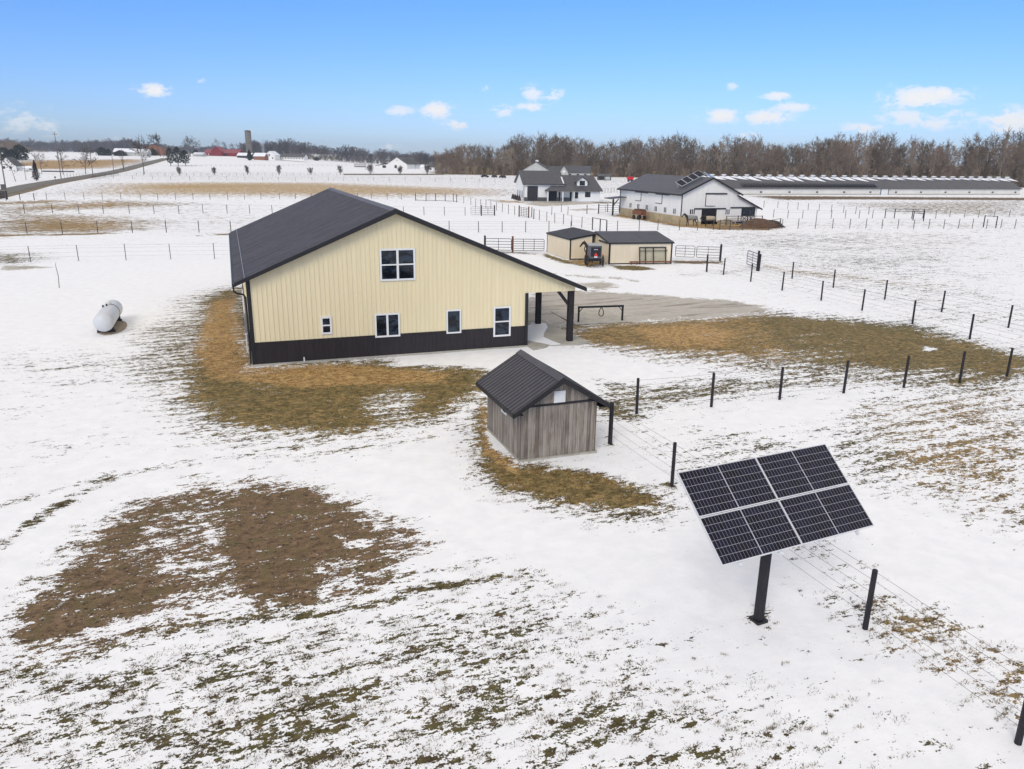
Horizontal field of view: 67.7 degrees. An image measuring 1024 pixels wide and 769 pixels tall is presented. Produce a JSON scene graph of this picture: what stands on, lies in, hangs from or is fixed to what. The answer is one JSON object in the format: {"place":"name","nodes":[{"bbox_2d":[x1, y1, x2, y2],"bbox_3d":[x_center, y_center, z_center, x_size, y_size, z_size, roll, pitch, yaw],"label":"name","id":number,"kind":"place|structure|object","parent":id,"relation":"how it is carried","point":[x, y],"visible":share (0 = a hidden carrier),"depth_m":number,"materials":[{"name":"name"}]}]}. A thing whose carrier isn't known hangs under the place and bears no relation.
{"place":"outdoors","nodes":[
{"label":"outdoors","id":0,"kind":"place"},
{"bbox_2d":[0,158,164,193],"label":"road","id":1,"kind":"structure","parent":0,"point":[17,188],"depth_m":268.63,"materials":[{"name":"asphalt"}]},
{"bbox_2d":[204,146,243,155],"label":"red barn","id":2,"kind":"structure","parent":0,"point":[217,151],"depth_m":717.52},
{"bbox_2d":[236,153,253,157],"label":"snowy barn","id":3,"kind":"structure","parent":0,"point":[241,155],"depth_m":680.06,"materials":[{"name":"metal"}]},
{"bbox_2d":[344,174,443,174],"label":"ditch bank","id":4,"kind":"structure","parent":0,"point":[393,174],"depth_m":425.44,"materials":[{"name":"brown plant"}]},
{"bbox_2d":[0,151,1023,768],"bbox_3d":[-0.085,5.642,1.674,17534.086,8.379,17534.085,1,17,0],"label":"ground","id":5,"kind":"structure","parent":0,"point":[256,521],"depth_m":23.06,"materials":[{"name":"snow"}]},
{"bbox_2d":[0,147,14,159],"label":"evergreen tree","id":6,"kind":"object","parent":5,"relation":"on","point":[6,152],"visible":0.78,"depth_m":508.78,"materials":[{"name":"green plant"}]},
{"bbox_2d":[2,159,18,180],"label":"bare tree","id":7,"kind":"object","parent":5,"relation":"on","point":[10,167],"visible":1,"depth_m":256.42,"materials":[{"name":"brown plant"}]},
{"bbox_2d":[0,157,23,170],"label":"cottage","id":8,"kind":"structure","parent":5,"relation":"on","point":[18,164],"depth_m":385.20,"materials":[{"name":"white"}]},
{"bbox_2d":[9,149,21,159],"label":"evergreen tree","id":9,"kind":"object","parent":5,"relation":"on","point":[16,154],"visible":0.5,"depth_m":519.91,"materials":[{"name":"green plant"}]},
{"bbox_2d":[11,144,31,159],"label":"evergreen tree","id":10,"kind":"object","parent":5,"relation":"on","point":[20,148],"visible":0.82,"depth_m":528.82,"materials":[{"name":"green plant"}]},
{"bbox_2d":[0,139,47,152],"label":"wood","id":11,"kind":"object","parent":5,"relation":"on","point":[7,144],"visible":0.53,"depth_m":771.12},
{"bbox_2d":[22,166,34,171],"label":"run in shed","id":12,"kind":"object","parent":5,"relation":"on","point":[28,168],"visible":0.65,"depth_m":375.34,"materials":[{"name":"white"}]},
{"bbox_2d":[31,160,40,180],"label":"column evergreen","id":13,"kind":"object","parent":5,"relation":"on","point":[36,169],"depth_m":265.11,"materials":[{"name":"green plant"}]},
{"bbox_2d":[31,151,48,173],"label":"bare tree","id":14,"kind":"object","parent":5,"relation":"on","point":[39,159],"visible":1,"depth_m":345.37,"materials":[{"name":"brown plant"}]},
{"bbox_2d":[55,148,69,173],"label":"bare tree","id":15,"kind":"object","parent":5,"relation":"on","point":[61,158],"visible":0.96,"depth_m":342.00,"materials":[{"name":"brown plant"}]},
{"bbox_2d":[72,140,96,173],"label":"bare tree","id":16,"kind":"object","parent":5,"relation":"on","point":[85,157],"visible":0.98,"depth_m":355.14,"materials":[{"name":"brown plant"}]},
{"bbox_2d":[0,158,172,198],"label":"verge","id":17,"kind":"structure","parent":5,"relation":"on","point":[29,190],"depth_m":245.03,"materials":[{"name":"snow"}]},
{"bbox_2d":[94,147,107,155],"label":"evergreen tree","id":18,"kind":"object","parent":5,"relation":"on","point":[99,149],"visible":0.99,"depth_m":642.66,"materials":[{"name":"green plant"}]},
{"bbox_2d":[99,321,126,334],"bbox_3d":[-23.788,-3.374,45.460,1.553,0.115,4.065,-5,18,-20],"label":"bare earth pad","id":19,"kind":"object","parent":5,"relation":"on","point":[119,326],"visible":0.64,"depth_m":45.29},
{"bbox_2d":[93,300,122,332],"bbox_3d":[-23.878,-4.138,45.316,1.165,1.460,5.180,-5,18,-20],"label":"propane tank","id":20,"kind":"object","parent":19,"relation":"on","point":[106,317],"visible":1,"depth_m":43.71,"materials":[{"name":"metal"}]},
{"bbox_2d":[6,243,229,261],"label":"wire fence","id":21,"kind":"object","parent":5,"relation":"on","point":[129,251],"visible":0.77,"depth_m":73.75,"materials":[{"name":"metal"}]},
{"bbox_2d":[0,137,239,153],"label":"wood","id":22,"kind":"object","parent":5,"relation":"on","point":[78,145],"visible":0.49,"depth_m":1332.48,"materials":[{"name":"plant"}]},
{"bbox_2d":[113,150,126,155],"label":"evergreen tree","id":23,"kind":"object","parent":5,"relation":"on","point":[122,153],"visible":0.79,"depth_m":647.20,"materials":[{"name":"green plant"}]},
{"bbox_2d":[113,148,151,155],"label":"farm house","id":24,"kind":"structure","parent":5,"relation":"on","point":[130,152],"depth_m":652.54,"materials":[{"name":"grey"}]},
{"bbox_2d":[128,136,154,173],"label":"bare tree","id":25,"kind":"object","parent":5,"relation":"on","point":[142,145],"visible":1,"depth_m":360.08,"materials":[{"name":"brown plant"}]},
{"bbox_2d":[147,133,161,156],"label":"bare tree","id":26,"kind":"object","parent":5,"relation":"on","point":[156,138],"visible":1,"depth_m":651.24,"materials":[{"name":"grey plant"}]},
{"bbox_2d":[146,144,168,155],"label":"brick barn","id":27,"kind":"structure","parent":5,"relation":"on","point":[162,149],"depth_m":683.67,"materials":[{"name":"red"}]},
{"bbox_2d":[163,147,173,165],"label":"pine tree","id":28,"kind":"object","parent":5,"relation":"on","point":[168,149],"visible":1,"depth_m":501.34,"materials":[{"name":"green plant"}]},
{"bbox_2d":[171,146,183,165],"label":"pine tree","id":29,"kind":"object","parent":5,"relation":"on","point":[176,150],"visible":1,"depth_m":500.97,"materials":[{"name":"green plant"}]},
{"bbox_2d":[179,150,189,165],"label":"pine tree","id":30,"kind":"object","parent":5,"relation":"on","point":[184,152],"visible":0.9,"depth_m":510.93,"materials":[{"name":"green plant"}]},
{"bbox_2d":[182,135,199,156],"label":"bare tree","id":31,"kind":"object","parent":5,"relation":"on","point":[189,141],"visible":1,"depth_m":674.95,"materials":[{"name":"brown plant"}]},
{"bbox_2d":[193,152,206,156],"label":"snowy shed","id":32,"kind":"structure","parent":5,"relation":"on","point":[202,154],"depth_m":689.51,"materials":[{"name":"grey"}]},
{"bbox_2d":[5,193,401,200],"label":"wire fence","id":33,"kind":"object","parent":5,"relation":"on","point":[157,196],"visible":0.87,"depth_m":169.02,"materials":[{"name":"brown wood"}]},
{"bbox_2d":[23,204,444,214],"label":"wire fence","id":34,"kind":"object","parent":5,"relation":"on","point":[202,209],"visible":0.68,"depth_m":131.09,"materials":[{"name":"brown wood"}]},
{"bbox_2d":[245,130,252,152],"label":"silo","id":35,"kind":"object","parent":5,"relation":"on","point":[248,141],"visible":0.84,"depth_m":726.54,"materials":[{"name":"concrete"}]},
{"bbox_2d":[246,149,253,159],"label":"evergreen tree","id":36,"kind":"object","parent":5,"relation":"on","point":[249,156],"visible":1,"depth_m":628.00,"materials":[{"name":"green plant"}]},
{"bbox_2d":[253,153,268,159],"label":"lean shed","id":37,"kind":"structure","parent":5,"relation":"on","point":[260,156],"depth_m":649.07,"materials":[{"name":"beige brick"}]},
{"bbox_2d":[267,151,279,159],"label":"farm house","id":38,"kind":"structure","parent":5,"relation":"on","point":[273,155],"depth_m":665.66,"materials":[{"name":"white"}]},
{"bbox_2d":[113,175,465,181],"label":"wire fence","id":39,"kind":"object","parent":5,"relation":"on","point":[295,180],"visible":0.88,"depth_m":307.48,"materials":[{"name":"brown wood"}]},
{"bbox_2d":[280,154,307,159],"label":"barn","id":40,"kind":"structure","parent":5,"relation":"on","point":[293,156],"depth_m":675.27,"materials":[{"name":"white"}]},
{"bbox_2d":[25,220,592,234],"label":"wire fence","id":41,"kind":"object","parent":5,"relation":"on","point":[230,225],"visible":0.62,"depth_m":100.37,"materials":[{"name":"brown wood"}]},
{"bbox_2d":[308,154,339,158],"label":"white long barn","id":42,"kind":"structure","parent":5,"relation":"on","point":[322,155],"depth_m":943.35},
{"bbox_2d":[235,138,455,164],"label":"wood","id":43,"kind":"object","parent":5,"relation":"on","point":[346,154],"visible":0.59,"depth_m":905.99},
{"bbox_2d":[375,157,420,168],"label":"gambrel barn","id":44,"kind":"structure","parent":5,"relation":"on","point":[396,162],"depth_m":641.72,"materials":[{"name":"white"}]},
{"bbox_2d":[229,187,586,366],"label":"farm building","id":45,"kind":"structure","parent":5,"relation":"on","point":[330,274],"depth_m":39.20,"materials":[{"name":"beige metal"}]},
{"bbox_2d":[320,316,331,334],"bbox_3d":[-9.299,-2.962,38.261,0.540,0.900,0.046,-5,18,-19],"label":"window","id":46,"kind":"structure","parent":45,"relation":"in","point":[326,322],"depth_m":38.25,"materials":[{"name":"white plastic"}]},
{"bbox_2d":[374,313,399,337],"bbox_3d":[-6.410,-3.052,39.308,1.300,1.240,0.046,-5,18,-19],"label":"window","id":47,"kind":"structure","parent":45,"relation":"in","point":[386,324],"depth_m":39.30,"materials":[{"name":"glass"}]},
{"bbox_2d":[379,248,415,280],"bbox_3d":[-5.790,-6.070,38.644,1.820,1.620,0.046,-5,18,-19],"label":"window","id":48,"kind":"structure","parent":45,"relation":"in","point":[396,264],"depth_m":38.64,"materials":[{"name":"glass"}]},
{"bbox_2d":[446,309,460,333],"bbox_3d":[-3.088,-3.338,40.473,0.810,1.280,0.046,-5,18,-19],"label":"window","id":49,"kind":"structure","parent":45,"relation":"in","point":[453,317],"depth_m":40.47,"materials":[{"name":"white plastic"}]},
{"bbox_2d":[493,306,510,336],"bbox_3d":[-0.539,-3.417,41.412,0.990,1.650,0.046,-5,18,-19],"label":"window","id":50,"kind":"structure","parent":45,"relation":"in","point":[502,314],"depth_m":41.41,"materials":[{"name":"white plastic"}]},
{"bbox_2d":[415,193,456,201],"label":"plank fence","id":51,"kind":"object","parent":5,"relation":"on","point":[438,200],"visible":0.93,"depth_m":180.08,"materials":[{"name":"wood"}]},
{"bbox_2d":[427,162,448,170],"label":"farm house","id":52,"kind":"structure","parent":5,"relation":"on","point":[431,167],"depth_m":543.06,"materials":[{"name":"white"}]},
{"bbox_2d":[457,195,514,214],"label":"wire fence","id":53,"kind":"object","parent":5,"relation":"on","point":[496,205],"visible":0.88,"depth_m":149.89,"materials":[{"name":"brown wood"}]},
{"bbox_2d":[481,205,494,215],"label":"tube gate","id":54,"kind":"structure","parent":5,"relation":"on","point":[487,210],"depth_m":137.17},
{"bbox_2d":[484,235,511,250],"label":"tube gate","id":55,"kind":"structure","parent":5,"relation":"on","point":[498,241],"depth_m":84.19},
{"bbox_2d":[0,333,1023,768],"bbox_3d":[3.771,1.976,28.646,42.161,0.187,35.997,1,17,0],"label":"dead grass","id":56,"kind":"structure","parent":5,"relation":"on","point":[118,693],"depth_m":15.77,"materials":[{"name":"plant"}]},
{"bbox_2d":[518,205,528,217],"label":"tube gate","id":57,"kind":"structure","parent":5,"relation":"on","point":[519,215],"depth_m":135.10,"materials":[{"name":"grey metal"}]},
{"bbox_2d":[512,236,544,252],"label":"tube gate","id":58,"kind":"structure","parent":5,"relation":"on","point":[513,243],"depth_m":84.09,"materials":[{"name":"grey metal"}]},
{"bbox_2d":[523,160,551,170],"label":"machine barn","id":59,"kind":"structure","parent":5,"relation":"on","point":[536,165],"depth_m":395.73,"materials":[{"name":"grey"}]},
{"bbox_2d":[528,342,547,349],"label":"ground patch","id":60,"kind":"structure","parent":5,"relation":"on","point":[534,346],"depth_m":42.19,"materials":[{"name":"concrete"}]},
{"bbox_2d":[476,349,609,461],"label":"garden shed","id":61,"kind":"structure","parent":5,"relation":"on","point":[537,409],"depth_m":26.59,"materials":[{"name":"wood"}]},
{"bbox_2d":[548,166,562,170],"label":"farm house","id":62,"kind":"structure","parent":5,"relation":"on","point":[555,168],"depth_m":417.56,"materials":[{"name":"grey"}]},
{"bbox_2d":[514,170,602,201],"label":"farm house","id":63,"kind":"structure","parent":5,"relation":"on","point":[538,185],"depth_m":186.86,"materials":[{"name":"white"}]},
{"bbox_2d":[527,186,537,200],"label":"garage door","id":64,"kind":"structure","parent":63,"relation":"in","point":[532,191],"depth_m":185.01,"materials":[{"name":"metal"}]},
{"bbox_2d":[548,191,556,200],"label":"garage door","id":65,"kind":"structure","parent":63,"relation":"in","point":[552,196],"depth_m":186.01,"materials":[{"name":"black paint"}]},
{"bbox_2d":[528,312,589,345],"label":"porch slab","id":66,"kind":"structure","parent":5,"relation":"on","point":[552,332],"depth_m":44.74,"materials":[{"name":"concrete"}]},
{"bbox_2d":[528,322,558,344],"bbox_3d":[0.865,-3.578,47.033,3.000,0.020,9.860,-5,18,-19],"label":"snow drift","id":67,"kind":"object","parent":66,"relation":"on","point":[536,332],"visible":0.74,"depth_m":44.89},
{"bbox_2d":[531,208,588,227],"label":"wire fence","id":68,"kind":"object","parent":5,"relation":"on","point":[554,217],"visible":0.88,"depth_m":123.58,"materials":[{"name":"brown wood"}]},
{"bbox_2d":[546,227,596,259],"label":"animal shelter","id":69,"kind":"object","parent":5,"relation":"on","point":[565,243],"visible":0.94,"depth_m":79.82,"materials":[{"name":"beige"}]},
{"bbox_2d":[560,165,590,174],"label":"farm house","id":70,"kind":"structure","parent":5,"relation":"on","point":[574,170],"depth_m":410.35,"materials":[{"name":"grey"}]},
{"bbox_2d":[579,240,592,262],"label":"harness horse","id":71,"kind":"object","parent":5,"relation":"on","point":[584,243],"visible":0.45,"depth_m":77.17},
{"bbox_2d":[550,310,628,324],"bbox_3d":[5.187,-4.515,50.600,3.959,0.012,4.536,-4,17,-17],"label":"concrete pad","id":72,"kind":"object","parent":5,"relation":"on","point":[590,317],"visible":0.93,"depth_m":50.28,"materials":[{"name":"concrete"}]},
{"bbox_2d":[577,305,623,321],"bbox_3d":[5.693,-4.512,49.038,3.088,1.110,0.120,-3,17,-13],"label":"hitching rail","id":73,"kind":"object","parent":72,"relation":"on","point":[602,306],"visible":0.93,"depth_m":48.85,"materials":[{"name":"metal"}]},
{"bbox_2d":[584,243,603,266],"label":"buggy","id":74,"kind":"object","parent":5,"relation":"on","point":[594,252],"visible":1,"depth_m":73.67,"materials":[{"name":"grey fabric"}]},
{"bbox_2d":[596,174,611,179],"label":"open shed","id":75,"kind":"structure","parent":5,"relation":"on","point":[602,176],"depth_m":380.11,"materials":[{"name":"white wood"}]},
{"bbox_2d":[599,158,614,177],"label":"bare tree","id":76,"kind":"object","parent":5,"relation":"on","point":[605,162],"visible":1,"depth_m":359.34,"materials":[{"name":"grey plant"}]},
{"bbox_2d":[598,204,618,213],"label":"tube gate","id":77,"kind":"structure","parent":5,"relation":"on","point":[607,207],"depth_m":146.60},
{"bbox_2d":[595,231,674,263],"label":"animal shelter","id":78,"kind":"object","parent":5,"relation":"on","point":[620,247],"visible":0.9,"depth_m":76.52,"materials":[{"name":"beige"}]},
{"bbox_2d":[632,209,646,219],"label":"hay trailer","id":79,"kind":"object","parent":5,"relation":"on","point":[638,212],"visible":1,"depth_m":132.95,"materials":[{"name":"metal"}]},
{"bbox_2d":[629,261,671,264],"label":"steel beam","id":80,"kind":"structure","parent":5,"relation":"on","point":[631,262],"depth_m":75.99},
{"bbox_2d":[639,247,667,263],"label":"feeder panel","id":81,"kind":"object","parent":5,"relation":"on","point":[665,250],"visible":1,"depth_m":76.30,"materials":[{"name":"metal"}]},
{"bbox_2d":[607,219,714,230],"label":"wire fence","id":82,"kind":"object","parent":5,"relation":"on","point":[652,227],"visible":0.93,"depth_m":112.42,"materials":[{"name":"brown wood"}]},
{"bbox_2d":[605,174,762,224],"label":"horse barn","id":83,"kind":"structure","parent":5,"relation":"on","point":[665,198],"depth_m":126.61,"materials":[{"name":"white"}]},
{"bbox_2d":[635,192,647,200],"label":"loft door","id":84,"kind":"structure","parent":83,"relation":"in","point":[638,194],"depth_m":136.92,"materials":[{"name":"white"}]},
{"bbox_2d":[656,194,668,203],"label":"loft door","id":85,"kind":"structure","parent":83,"relation":"in","point":[658,196],"depth_m":129.84,"materials":[{"name":"white"}]},
{"bbox_2d":[676,170,704,185],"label":"roof solar panels","id":86,"kind":"object","parent":83,"relation":"attached to","point":[689,178],"visible":1,"depth_m":125.24,"materials":[{"name":"glass"}]},
{"bbox_2d":[694,209,701,221],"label":"sliding door","id":87,"kind":"structure","parent":83,"relation":"in","point":[697,212],"depth_m":124.70,"materials":[{"name":"white"}]},
{"bbox_2d":[705,193,726,205],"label":"loft door","id":88,"kind":"structure","parent":83,"relation":"in","point":[710,197],"depth_m":124.61,"materials":[{"name":"white"}]},
{"bbox_2d":[716,209,724,220],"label":"sliding door","id":89,"kind":"structure","parent":83,"relation":"in","point":[720,212],"depth_m":125.92,"materials":[{"name":"white"}]},
{"bbox_2d":[730,208,741,219],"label":"sliding door","id":90,"kind":"structure","parent":83,"relation":"in","point":[735,212],"depth_m":126.75,"materials":[{"name":"white"}]},
{"bbox_2d":[741,208,754,219],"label":"stall door","id":91,"kind":"structure","parent":83,"relation":"in","point":[746,213],"depth_m":127.44,"materials":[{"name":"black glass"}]},
{"bbox_2d":[675,245,694,257],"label":"tube gate","id":92,"kind":"structure","parent":5,"relation":"on","point":[685,248],"depth_m":80.40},
{"bbox_2d":[682,213,697,225],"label":"blanket horse","id":93,"kind":"object","parent":5,"relation":"on","point":[692,217],"visible":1,"depth_m":121.06},
{"bbox_2d":[700,215,715,225],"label":"blanket horse","id":94,"kind":"object","parent":5,"relation":"on","point":[711,218],"visible":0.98,"depth_m":120.66},
{"bbox_2d":[696,244,722,260],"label":"tube gate","id":95,"kind":"structure","parent":5,"relation":"on","point":[720,252],"depth_m":79.79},
{"bbox_2d":[432,127,1023,186],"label":"bare wood","id":96,"kind":"object","parent":5,"relation":"on","point":[564,152],"visible":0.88,"depth_m":430.21,"materials":[{"name":"plant"}]},
{"bbox_2d":[719,218,780,229],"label":"corral fence","id":97,"kind":"object","parent":5,"relation":"on","point":[743,223],"visible":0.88,"depth_m":115.93,"materials":[{"name":"brown wood"}]},
{"bbox_2d":[746,250,759,270],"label":"tube gate","id":98,"kind":"structure","parent":5,"relation":"on","point":[757,261],"depth_m":73.49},
{"bbox_2d":[740,218,780,227],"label":"manure heap","id":99,"kind":"object","parent":5,"relation":"on","point":[775,224],"visible":0.76,"depth_m":120.26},
{"bbox_2d":[676,444,873,625],"bbox_3d":[5.686,3.742,16.802,4.240,4.029,1.705,-7,18,-25],"label":"solar array","id":100,"kind":"object","parent":5,"relation":"on","point":[764,507],"visible":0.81,"depth_m":16.36,"materials":[{"name":"glass"}]},
{"bbox_2d":[608,402,1023,745],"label":"wire fence","id":101,"kind":"object","parent":5,"relation":"on","point":[1019,737],"visible":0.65,"depth_m":16.91,"materials":[{"name":"metal"}]},
{"bbox_2d":[764,201,869,214],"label":"wire fence","id":102,"kind":"object","parent":5,"relation":"on","point":[824,204],"visible":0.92,"depth_m":162.84,"materials":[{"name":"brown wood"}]},
{"bbox_2d":[635,348,1023,413],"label":"wire fence","id":103,"kind":"object","parent":5,"relation":"on","point":[844,383],"visible":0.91,"depth_m":34.33,"materials":[{"name":"metal"}]},
{"bbox_2d":[706,254,1023,346],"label":"wire fence","id":104,"kind":"object","parent":5,"relation":"on","point":[913,315],"visible":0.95,"depth_m":54.05,"materials":[{"name":"metal"}]},
{"bbox_2d":[758,254,1022,327],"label":"wire fence","id":105,"kind":"object","parent":5,"relation":"on","point":[1011,308],"visible":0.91,"depth_m":58.35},
{"bbox_2d":[773,209,1010,218],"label":"wire fence","id":106,"kind":"object","parent":5,"relation":"on","point":[873,211],"visible":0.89,"depth_m":145.05,"materials":[{"name":"brown wood"}]},
{"bbox_2d":[781,219,1016,228],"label":"wire fence","id":107,"kind":"object","parent":5,"relation":"on","point":[906,222],"visible":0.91,"depth_m":122.48,"materials":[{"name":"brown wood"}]},
{"bbox_2d":[884,209,924,220],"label":"corral fence","id":108,"kind":"object","parent":5,"relation":"on","point":[923,213],"visible":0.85,"depth_m":145.35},
{"bbox_2d":[0,0,1023,165],"label":"sky","id":109,"kind":"structure","parent":0,"point":[403,76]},
{"bbox_2d":[701,174,1021,194],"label":"poultry barn","id":110,"kind":"structure","parent":0,"point":[747,184],"depth_m":254.84,"materials":[{"name":"metal"}]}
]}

